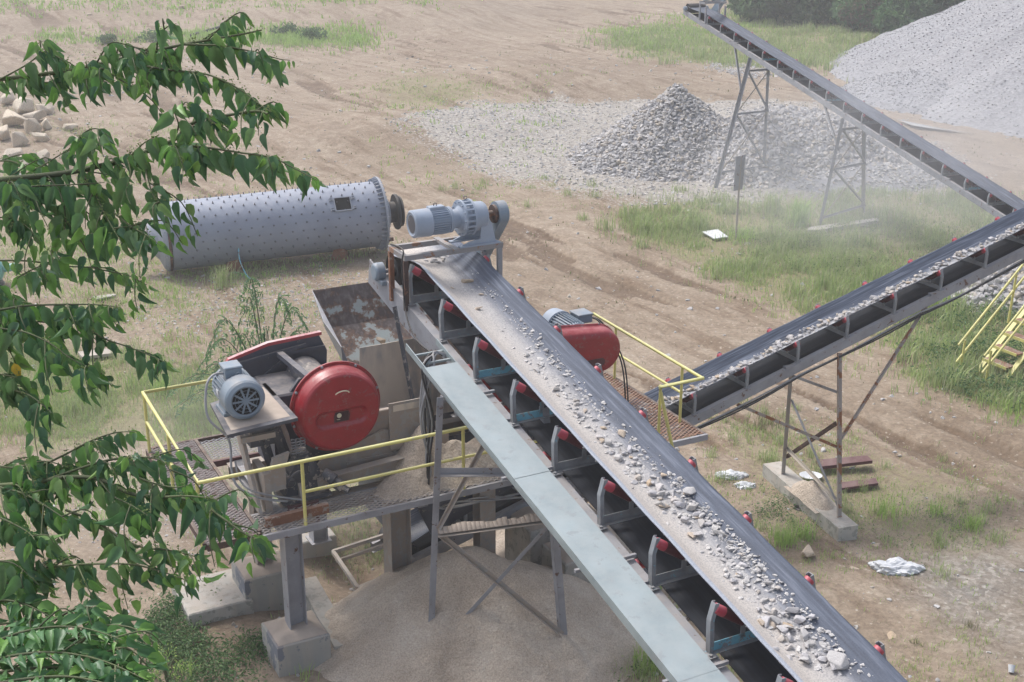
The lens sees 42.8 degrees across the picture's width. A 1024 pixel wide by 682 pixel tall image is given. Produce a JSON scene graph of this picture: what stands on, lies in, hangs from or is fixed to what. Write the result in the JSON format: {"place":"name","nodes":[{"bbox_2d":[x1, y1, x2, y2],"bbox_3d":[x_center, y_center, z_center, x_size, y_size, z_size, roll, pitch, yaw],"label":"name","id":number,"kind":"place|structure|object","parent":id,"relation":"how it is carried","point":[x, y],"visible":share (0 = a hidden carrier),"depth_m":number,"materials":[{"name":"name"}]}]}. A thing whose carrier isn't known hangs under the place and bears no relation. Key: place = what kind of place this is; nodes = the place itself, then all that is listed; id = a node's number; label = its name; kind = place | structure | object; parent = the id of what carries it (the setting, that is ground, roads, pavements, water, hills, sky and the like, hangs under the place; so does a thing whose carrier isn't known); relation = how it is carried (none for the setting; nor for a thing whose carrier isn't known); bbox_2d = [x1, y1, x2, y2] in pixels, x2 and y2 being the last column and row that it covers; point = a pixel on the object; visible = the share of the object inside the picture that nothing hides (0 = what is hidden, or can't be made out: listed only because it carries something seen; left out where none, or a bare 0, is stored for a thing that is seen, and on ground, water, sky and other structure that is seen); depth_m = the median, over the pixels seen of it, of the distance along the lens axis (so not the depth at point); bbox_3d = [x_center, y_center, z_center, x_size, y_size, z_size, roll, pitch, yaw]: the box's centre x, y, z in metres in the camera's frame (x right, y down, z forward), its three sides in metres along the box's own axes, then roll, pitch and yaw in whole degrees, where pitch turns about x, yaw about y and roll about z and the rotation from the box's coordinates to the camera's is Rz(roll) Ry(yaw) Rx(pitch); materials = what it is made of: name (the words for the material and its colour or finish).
{"place":"outdoors","nodes":[
{"label":"outdoors","id":0,"kind":"place"},
{"bbox_2d":[305,514,331,545],"bbox_3d":[-3.352,2.451,22.306,0.364,2.100,0.364,-10,22,-26],"label":"concrete footing","id":1,"kind":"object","parent":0,"point":[317,537],"depth_m":22.59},
{"bbox_2d":[0,0,1023,681],"bbox_3d":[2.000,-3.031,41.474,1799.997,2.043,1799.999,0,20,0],"label":"ground","id":2,"kind":"structure","parent":0,"point":[530,26],"depth_m":42.02,"materials":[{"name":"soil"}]},
{"bbox_2d":[0,125,9,140],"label":"boulder","id":3,"kind":"object","parent":2,"relation":"on","point":[4,133],"visible":1,"depth_m":60.80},
{"bbox_2d":[0,91,15,104],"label":"boulder","id":4,"kind":"object","parent":2,"relation":"on","point":[11,98],"visible":0.77,"depth_m":69.85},
{"bbox_2d":[1,148,22,161],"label":"boulder","id":5,"kind":"object","parent":2,"relation":"on","point":[12,151],"visible":0.36,"depth_m":56.06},
{"bbox_2d":[2,109,25,125],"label":"boulder","id":6,"kind":"object","parent":2,"relation":"on","point":[11,118],"visible":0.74,"depth_m":63.75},
{"bbox_2d":[11,131,28,146],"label":"boulder","id":7,"kind":"object","parent":2,"relation":"on","point":[19,138],"visible":1,"depth_m":59.49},
{"bbox_2d":[12,97,34,113],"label":"boulder","id":8,"kind":"object","parent":2,"relation":"on","point":[19,106],"visible":0.82,"depth_m":67.54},
{"bbox_2d":[23,118,41,132],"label":"boulder","id":9,"kind":"object","parent":2,"relation":"on","point":[32,124],"visible":0.92,"depth_m":62.46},
{"bbox_2d":[21,109,46,120],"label":"boulder","id":10,"kind":"object","parent":2,"relation":"on","point":[38,115],"visible":0.69,"depth_m":65.08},
{"bbox_2d":[7,363,70,408],"bbox_3d":[-11.867,1.007,31.721,2.156,0.626,2.411,-13,24,-31],"label":"grass tuft","id":11,"kind":"object","parent":2,"relation":"on","point":[45,384],"visible":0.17,"depth_m":31.83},
{"bbox_2d":[29,131,49,141],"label":"boulder","id":12,"kind":"object","parent":2,"relation":"on","point":[41,137],"visible":0.98,"depth_m":60.43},
{"bbox_2d":[35,103,54,114],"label":"boulder","id":13,"kind":"object","parent":2,"relation":"on","point":[48,108],"visible":0.71,"depth_m":67.12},
{"bbox_2d":[40,390,122,428],"bbox_3d":[-10.148,1.471,30.547,1.991,0.565,1.804,-13,24,-32],"label":"grass tuft","id":14,"kind":"object","parent":2,"relation":"on","point":[82,412],"visible":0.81,"depth_m":30.51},
{"bbox_2d":[78,348,112,358],"bbox_3d":[-10.869,0.330,34.114,0.862,0.080,0.450,-8,21,-20],"label":"wooden plank","id":15,"kind":"object","parent":2,"relation":"on","point":[106,352],"visible":0.64,"depth_m":34.01,"materials":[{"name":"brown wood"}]},
{"bbox_2d":[96,33,116,43],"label":"bush","id":16,"kind":"object","parent":2,"relation":"on","point":[104,37],"visible":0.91,"depth_m":93.06,"materials":[{"name":"green plant"}]},
{"bbox_2d":[133,28,172,42],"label":"bush","id":17,"kind":"object","parent":2,"relation":"on","point":[151,37],"visible":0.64,"depth_m":93.75,"materials":[{"name":"green plant"}]},
{"bbox_2d":[0,11,326,681],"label":"tree","id":18,"kind":"object","parent":2,"relation":"on","point":[23,581],"visible":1,"depth_m":4.83,"materials":[{"name":"green plant"}]},
{"bbox_2d":[148,642,193,681],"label":"shrub","id":19,"kind":"object","parent":2,"relation":"on","point":[170,667],"visible":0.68,"depth_m":18.78,"materials":[{"name":"green plant"}]},
{"bbox_2d":[172,569,253,626],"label":"concrete block","id":20,"kind":"structure","parent":2,"relation":"on","point":[207,606],"depth_m":20.57,"materials":[{"name":"concrete"}]},
{"bbox_2d":[202,257,239,290],"bbox_3d":[-8.742,-2.129,39.949,1.214,0.844,1.695,11,23,28],"label":"grass tuft","id":21,"kind":"object","parent":2,"relation":"on","point":[224,278],"visible":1,"depth_m":39.75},
{"bbox_2d":[224,260,243,271],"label":"steel cradle","id":22,"kind":"object","parent":2,"relation":"on","point":[237,266],"visible":0.5,"depth_m":41.24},
{"bbox_2d":[166,272,309,418],"bbox_3d":[-6.189,0.194,29.796,3.557,3.661,1.550,-3,20,-7],"label":"shrub","id":23,"kind":"object","parent":2,"relation":"on","point":[287,311],"visible":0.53,"depth_m":29.64,"materials":[{"name":"green plant"}]},
{"bbox_2d":[231,550,283,611],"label":"concrete block","id":24,"kind":"structure","parent":2,"relation":"on","point":[262,588],"depth_m":20.74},
{"bbox_2d":[248,497,272,564],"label":"steel column","id":25,"kind":"structure","parent":24,"relation":"on","point":[252,509],"depth_m":20.76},
{"bbox_2d":[134,176,404,270],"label":"ball mill","id":26,"kind":"object","parent":2,"relation":"on","point":[270,224],"visible":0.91,"depth_m":41.17,"materials":[{"name":"paint"}]},
{"bbox_2d":[269,21,300,33],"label":"bush","id":27,"kind":"object","parent":2,"relation":"on","point":[290,25],"visible":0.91,"depth_m":96.47,"materials":[{"name":"green plant"}]},
{"bbox_2d":[261,610,330,677],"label":"concrete block","id":28,"kind":"structure","parent":2,"relation":"on","point":[303,644],"depth_m":19.05,"materials":[{"name":"concrete"}]},
{"bbox_2d":[279,521,307,629],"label":"steel column","id":29,"kind":"structure","parent":28,"relation":"on","point":[293,578],"depth_m":18.99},
{"bbox_2d":[145,370,707,551],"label":"crusher platform","id":30,"kind":"structure","parent":29,"relation":"on","point":[337,501],"depth_m":19.72,"materials":[{"name":"brown metal"}]},
{"bbox_2d":[264,502,328,527],"bbox_3d":[-3.075,2.484,18.658,0.952,0.136,0.091,-11,23,-28],"label":"steel channel","id":31,"kind":"object","parent":30,"relation":"on","point":[293,515],"visible":1,"depth_m":18.61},
{"bbox_2d":[210,330,448,525],"bbox_3d":[-2.806,1.181,19.828,3.611,2.485,2.194,-10,22,-26],"label":"jaw crusher","id":32,"kind":"object","parent":30,"relation":"on","point":[289,399],"visible":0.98,"depth_m":19.09,"materials":[{"name":"red metal"}]},
{"bbox_2d":[204,372,287,501],"bbox_3d":[-3.787,1.448,18.522,0.986,1.975,0.514,5,21,15],"label":"power cable","id":33,"kind":"object","parent":32,"relation":"attached to","point":[223,433],"visible":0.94,"depth_m":18.44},
{"bbox_2d":[234,461,301,500],"bbox_3d":[-3.453,2.042,18.731,0.973,0.803,0.169,-7,21,-19],"label":"power cable","id":34,"kind":"object","parent":32,"relation":"attached to","point":[247,488],"visible":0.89,"depth_m":18.65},
{"bbox_2d":[141,379,537,546],"bbox_3d":[-2.660,1.453,20.363,5.376,1.147,3.626,-10,22,-26],"label":"handrail","id":35,"kind":"object","parent":30,"relation":"on","point":[462,429],"visible":0.61,"depth_m":18.82,"materials":[{"name":"metal"}]},
{"bbox_2d":[312,282,468,414],"bbox_3d":[-1.921,0.108,22.738,2.986,1.806,2.191,-10,22,-26],"label":"feed hopper","id":36,"kind":"object","parent":30,"relation":"on","point":[358,319],"visible":0.33,"depth_m":22.75,"materials":[{"name":"paint"}]},
{"bbox_2d":[358,411,538,534],"bbox_3d":[-0.652,2.085,22.433,3.620,1.400,1.670,-10,22,-26],"label":"discharge chute","id":37,"kind":"object","parent":30,"relation":"attached to","point":[426,512],"visible":0.07,"depth_m":21.59,"materials":[{"name":"metal"}]},
{"bbox_2d":[371,425,542,503],"bbox_3d":[-0.805,1.581,20.157,3.100,0.849,1.300,-10,22,-26],"label":"sand mound","id":38,"kind":"object","parent":30,"relation":"on","point":[412,484],"visible":0.45,"depth_m":19.66,"materials":[{"name":"sand"}]},
{"bbox_2d":[468,308,619,437],"bbox_3d":[0.454,0.488,21.974,1.853,1.616,2.936,19,27,41],"label":"jaw crusher","id":39,"kind":"object","parent":30,"relation":"on","point":[594,344],"visible":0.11,"depth_m":22.15,"materials":[{"name":"red metal"}]},
{"bbox_2d":[593,312,704,446],"bbox_3d":[1.668,0.684,22.472,1.576,1.147,3.685,-10,22,-26],"label":"handrail","id":40,"kind":"object","parent":30,"relation":"on","point":[681,382],"visible":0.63,"depth_m":21.74,"materials":[{"name":"metal"}]},
{"bbox_2d":[294,26,326,39],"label":"bush","id":41,"kind":"object","parent":2,"relation":"on","point":[306,32],"visible":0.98,"depth_m":94.84,"materials":[{"name":"green plant"}]},
{"bbox_2d":[302,528,336,558],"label":"concrete block","id":42,"kind":"structure","parent":2,"relation":"on","point":[311,551],"depth_m":22.75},
{"bbox_2d":[305,576,342,649],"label":"concrete kerb","id":43,"kind":"structure","parent":2,"relation":"on","point":[319,603],"depth_m":20.54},
{"bbox_2d":[331,248,347,260],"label":"steel cradle","id":44,"kind":"object","parent":2,"relation":"on","point":[340,252],"visible":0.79,"depth_m":42.31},
{"bbox_2d":[313,546,650,681],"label":"sand mound","id":45,"kind":"object","parent":2,"relation":"on","point":[382,628],"visible":0.88,"depth_m":19.33,"materials":[{"name":"sand"}]},
{"bbox_2d":[331,533,382,588],"bbox_3d":[-2.241,3.606,21.616,1.224,0.554,1.361,-10,22,-26],"label":"tail frame","id":46,"kind":"object","parent":45,"relation":"on","point":[339,561],"visible":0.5,"depth_m":21.91,"materials":[{"name":"metal"}]},
{"bbox_2d":[381,477,411,572],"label":"steel column","id":47,"kind":"structure","parent":45,"relation":"on","point":[397,546],"depth_m":20.50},
{"bbox_2d":[472,480,495,553],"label":"steel column","id":48,"kind":"structure","parent":45,"relation":"on","point":[484,511],"depth_m":21.50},
{"bbox_2d":[428,395,567,636],"bbox_3d":[-0.235,2.763,19.120,2.158,4.310,0.762,-2,20,-6],"label":"support trestle","id":49,"kind":"object","parent":45,"relation":"on","point":[471,470],"visible":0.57,"depth_m":18.93,"materials":[{"name":"grey metal"}]},
{"bbox_2d":[438,514,540,533],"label":"dust ridge","id":50,"kind":"structure","parent":49,"relation":"on","point":[474,525],"depth_m":18.78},
{"bbox_2d":[368,196,907,681],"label":"belt conveyor","id":51,"kind":"object","parent":49,"relation":"on","point":[704,596],"visible":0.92,"depth_m":17.22,"materials":[{"name":"grey metal"}]},
{"bbox_2d":[392,306,413,398],"bbox_3d":[-1.596,0.920,20.892,0.054,2.705,1.454,-9,22,-23],"label":"support strut","id":52,"kind":"object","parent":51,"relation":"attached to","point":[403,353],"visible":0.61,"depth_m":20.97,"materials":[{"name":"metal"}]},
{"bbox_2d":[405,338,728,681],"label":"cable tray","id":53,"kind":"object","parent":51,"relation":"attached to","point":[672,649],"visible":1,"depth_m":15.80,"materials":[{"name":"grey metal"}]},
{"bbox_2d":[415,350,523,509],"bbox_3d":[-0.635,1.495,20.296,2.866,3.283,0.622,-17,26,-39],"label":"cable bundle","id":54,"kind":"object","parent":53,"relation":"hanging from","point":[426,414],"visible":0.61,"depth_m":19.34,"materials":[{"name":"black rubber"}]},
{"bbox_2d":[462,272,872,676],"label":"rubble chips","id":55,"kind":"object","parent":51,"relation":"on","point":[745,577],"visible":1,"depth_m":15.75,"materials":[{"name":"stone"}]},
{"bbox_2d":[826,650,849,669],"bbox_3d":[3.486,3.420,14.008,0.215,0.144,0.275,-12,35,-31],"label":"stone","id":56,"kind":"object","parent":51,"relation":"on","point":[838,660],"visible":1,"depth_m":13.95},
{"bbox_2d":[0,8,1023,681],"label":"grass","id":57,"kind":"structure","parent":2,"relation":"on","point":[688,226],"depth_m":42.09,"materials":[{"name":"plant"}]},
{"bbox_2d":[0,0,1023,681],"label":"weeds","id":58,"kind":"object","parent":2,"relation":"on","point":[294,38],"visible":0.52,"depth_m":41.60,"materials":[{"name":"green plant"}]},
{"bbox_2d":[0,52,1023,681],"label":"loose gravel","id":59,"kind":"structure","parent":2,"relation":"on","point":[734,68],"depth_m":55.70,"materials":[{"name":"gravel"}]},
{"bbox_2d":[505,504,596,564],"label":"concrete block","id":60,"kind":"structure","parent":2,"relation":"on","point":[518,540],"depth_m":22.32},
{"bbox_2d":[496,525,634,558],"bbox_3d":[1.173,3.693,23.458,3.584,0.986,2.912,0,20,0],"label":"concrete block","id":61,"kind":"object","parent":2,"relation":"on","point":[500,543],"visible":0.05,"depth_m":23.49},
{"bbox_2d":[542,542,590,583],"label":"concrete block","id":62,"kind":"structure","parent":2,"relation":"on","point":[569,565],"depth_m":21.32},
{"bbox_2d":[116,204,1023,681],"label":"ground cover","id":63,"kind":"object","parent":2,"relation":"on","point":[176,638],"visible":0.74,"depth_m":20.15,"materials":[{"name":"green plant"}]},
{"bbox_2d":[614,642,664,681],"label":"grass tuft","id":64,"kind":"object","parent":2,"relation":"on","point":[645,656],"visible":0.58,"depth_m":19.60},
{"bbox_2d":[562,83,725,182],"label":"crushed stone heap","id":65,"kind":"object","parent":2,"relation":"on","point":[670,133],"visible":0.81,"depth_m":54.63,"materials":[{"name":"gravel"}]},
{"bbox_2d":[703,229,726,238],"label":"metal sheet","id":66,"kind":"object","parent":2,"relation":"on","point":[717,233],"visible":1,"depth_m":45.08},
{"bbox_2d":[714,469,748,479],"bbox_3d":[4.633,2.781,27.497,0.761,0.159,0.368,0,20,0],"label":"rag","id":67,"kind":"object","parent":2,"relation":"on","point":[736,473],"visible":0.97,"depth_m":27.40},
{"bbox_2d":[715,223,757,245],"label":"grass tuft","id":68,"kind":"object","parent":2,"relation":"on","point":[746,236],"visible":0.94,"depth_m":44.54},
{"bbox_2d":[733,155,745,239],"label":"sign post","id":69,"kind":"object","parent":2,"relation":"on","point":[739,172],"visible":0.96,"depth_m":44.08,"materials":[{"name":"metal"}]},
{"bbox_2d":[714,47,770,187],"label":"support trestle","id":70,"kind":"object","parent":2,"relation":"on","point":[734,117],"visible":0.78,"depth_m":51.27,"materials":[{"name":"grey metal"}]},
{"bbox_2d":[683,0,1023,217],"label":"belt conveyor","id":71,"kind":"object","parent":70,"relation":"on","point":[973,186],"visible":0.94,"depth_m":44.82,"materials":[{"name":"grey metal"}]},
{"bbox_2d":[726,0,784,21],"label":"bush","id":72,"kind":"object","parent":2,"relation":"on","point":[745,8],"visible":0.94,"depth_m":104.56,"materials":[{"name":"green plant"}]},
{"bbox_2d":[746,408,783,431],"bbox_3d":[5.897,1.766,29.920,1.236,0.446,0.860,-10,22,-25],"label":"grass tuft","id":73,"kind":"object","parent":2,"relation":"on","point":[762,426],"visible":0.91,"depth_m":29.90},
{"bbox_2d":[745,447,792,464],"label":"grass tuft","id":74,"kind":"object","parent":2,"relation":"on","point":[771,459],"visible":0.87,"depth_m":28.04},
{"bbox_2d":[753,0,800,21],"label":"tree","id":75,"kind":"object","parent":2,"relation":"on","point":[777,4],"visible":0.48,"depth_m":105.20,"materials":[{"name":"green plant"}]},
{"bbox_2d":[768,518,804,548],"bbox_3d":[5.080,3.588,24.771,0.826,0.560,0.851,-9,22,-22],"label":"grass tuft","id":76,"kind":"object","parent":2,"relation":"on","point":[784,541],"visible":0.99,"depth_m":24.69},
{"bbox_2d":[783,189,822,228],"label":"grass tuft","id":77,"kind":"object","parent":2,"relation":"on","point":[797,211],"visible":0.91,"depth_m":46.21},
{"bbox_2d":[692,104,916,188],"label":"crushed stone heap","id":78,"kind":"object","parent":2,"relation":"on","point":[799,140],"visible":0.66,"depth_m":53.53,"materials":[{"name":"gravel"}]},
{"bbox_2d":[791,517,817,541],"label":"grass tuft","id":79,"kind":"object","parent":2,"relation":"on","point":[806,531],"visible":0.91,"depth_m":24.92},
{"bbox_2d":[762,461,857,541],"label":"concrete beam","id":80,"kind":"structure","parent":2,"relation":"on","point":[844,527],"depth_m":25.54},
{"bbox_2d":[784,480,836,512],"bbox_3d":[5.971,2.933,25.895,0.600,0.374,1.240,-6,21,-17],"label":"sand mound","id":81,"kind":"object","parent":80,"relation":"on","point":[812,495],"visible":0.97,"depth_m":25.69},
{"bbox_2d":[736,307,926,516],"bbox_3d":[6.076,1.302,25.577,1.921,3.627,4.243,18,26,40],"label":"support trestle","id":82,"kind":"object","parent":80,"relation":"on","point":[838,446],"visible":0.92,"depth_m":25.33,"materials":[{"name":"metal"}]},
{"bbox_2d":[370,207,1023,562],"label":"belt conveyor","id":83,"kind":"object","parent":82,"relation":"on","point":[770,370],"visible":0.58,"depth_m":25.25,"materials":[{"name":"grey metal"}]},
{"bbox_2d":[648,222,1023,414],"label":"stone chips","id":84,"kind":"object","parent":83,"relation":"on","point":[790,340],"visible":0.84,"depth_m":25.34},
{"bbox_2d":[674,260,1023,438],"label":"power cable","id":85,"kind":"object","parent":82,"relation":"attached to","point":[847,352],"visible":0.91,"depth_m":25.20,"materials":[{"name":"black rubber"}]},
{"bbox_2d":[675,262,1023,438],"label":"power cable","id":86,"kind":"object","parent":82,"relation":"attached to","point":[854,350],"visible":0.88,"depth_m":25.17,"materials":[{"name":"black rubber"}]},
{"bbox_2d":[676,258,1023,436],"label":"power cable","id":87,"kind":"object","parent":82,"relation":"attached to","point":[847,351],"visible":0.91,"depth_m":25.19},
{"bbox_2d":[779,0,842,24],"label":"tree","id":88,"kind":"object","parent":2,"relation":"on","point":[807,11],"visible":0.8,"depth_m":103.96,"materials":[{"name":"green plant"}]},
{"bbox_2d":[818,0,858,25],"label":"tree","id":89,"kind":"object","parent":2,"relation":"on","point":[830,13],"visible":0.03,"depth_m":103.47,"materials":[{"name":"green plant"}]},
{"bbox_2d":[806,218,878,232],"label":"concrete plank","id":90,"kind":"object","parent":2,"relation":"on","point":[857,222],"visible":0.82,"depth_m":46.05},
{"bbox_2d":[819,105,866,223],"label":"support trestle","id":91,"kind":"object","parent":2,"relation":"on","point":[863,163],"visible":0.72,"depth_m":46.16,"materials":[{"name":"grey metal"}]},
{"bbox_2d":[815,455,872,468],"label":"steel beam","id":92,"kind":"structure","parent":2,"relation":"on","point":[829,463],"depth_m":27.68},
{"bbox_2d":[829,0,862,30],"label":"sapling","id":93,"kind":"object","parent":2,"relation":"on","point":[835,10],"visible":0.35,"depth_m":100.37,"materials":[{"name":"green plant"}]},
{"bbox_2d":[842,478,877,489],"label":"steel beam","id":94,"kind":"structure","parent":2,"relation":"on","point":[855,484],"depth_m":26.91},
{"bbox_2d":[775,158,945,192],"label":"crushed stone heap","id":95,"kind":"object","parent":2,"relation":"on","point":[900,177],"visible":0.47,"depth_m":52.18,"materials":[{"name":"gravel"}]},
{"bbox_2d":[837,0,884,33],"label":"tree","id":96,"kind":"object","parent":2,"relation":"on","point":[856,12],"visible":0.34,"depth_m":98.50,"materials":[{"name":"green plant"}]},
{"bbox_2d":[860,489,919,521],"bbox_3d":[7.556,3.186,26.011,1.245,0.433,1.037,-12,23,-30],"label":"grass tuft","id":97,"kind":"object","parent":2,"relation":"on","point":[883,509],"visible":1,"depth_m":25.86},
{"bbox_2d":[873,197,911,229],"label":"grass tuft","id":98,"kind":"object","parent":2,"relation":"on","point":[885,218],"visible":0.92,"depth_m":46.37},
{"bbox_2d":[841,69,950,113],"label":"gravel heap","id":99,"kind":"object","parent":2,"relation":"on","point":[915,91],"visible":0.47,"depth_m":70.27,"materials":[{"name":"gravel"}]},
{"bbox_2d":[868,556,925,575],"bbox_3d":[7.061,4.088,23.877,1.029,0.237,0.540,0,20,0],"label":"plastic sack","id":100,"kind":"object","parent":2,"relation":"on","point":[898,565],"visible":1,"depth_m":23.75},
{"bbox_2d":[870,0,941,34],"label":"bush","id":101,"kind":"object","parent":2,"relation":"on","point":[892,15],"visible":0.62,"depth_m":92.39,"materials":[{"name":"green plant"}]},
{"bbox_2d":[829,0,1023,137],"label":"gravel stockpile","id":102,"kind":"object","parent":2,"relation":"on","point":[971,52],"visible":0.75,"depth_m":71.65,"materials":[{"name":"gravel"}]},
{"bbox_2d":[898,119,968,132],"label":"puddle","id":103,"kind":"object","parent":2,"relation":"on","point":[916,124],"visible":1,"depth_m":63.55,"materials":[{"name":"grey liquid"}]},
{"bbox_2d":[925,496,955,518],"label":"grass tuft","id":104,"kind":"object","parent":2,"relation":"on","point":[936,508],"visible":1,"depth_m":25.85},
{"bbox_2d":[932,0,964,12],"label":"tree","id":105,"kind":"object","parent":2,"relation":"on","point":[945,4],"visible":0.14,"depth_m":94.46,"materials":[{"name":"green plant"}]},
{"bbox_2d":[956,507,987,534],"bbox_3d":[8.893,3.452,25.265,0.522,0.453,0.772,18,26,40],"label":"grass tuft","id":106,"kind":"object","parent":2,"relation":"on","point":[972,523],"visible":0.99,"depth_m":25.28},
{"bbox_2d":[938,258,1023,318],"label":"crushed stone heap","id":107,"kind":"object","parent":2,"relation":"on","point":[996,286],"visible":0.2,"depth_m":37.77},
{"bbox_2d":[956,263,1023,384],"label":"metal stairs","id":108,"kind":"structure","parent":2,"relation":"on","point":[1006,332],"depth_m":32.73,"materials":[{"name":"metal"}]},
{"bbox_2d":[964,386,1023,425],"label":"grass tuft","id":109,"kind":"object","parent":2,"relation":"on","point":[1010,412],"visible":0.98,"depth_m":30.58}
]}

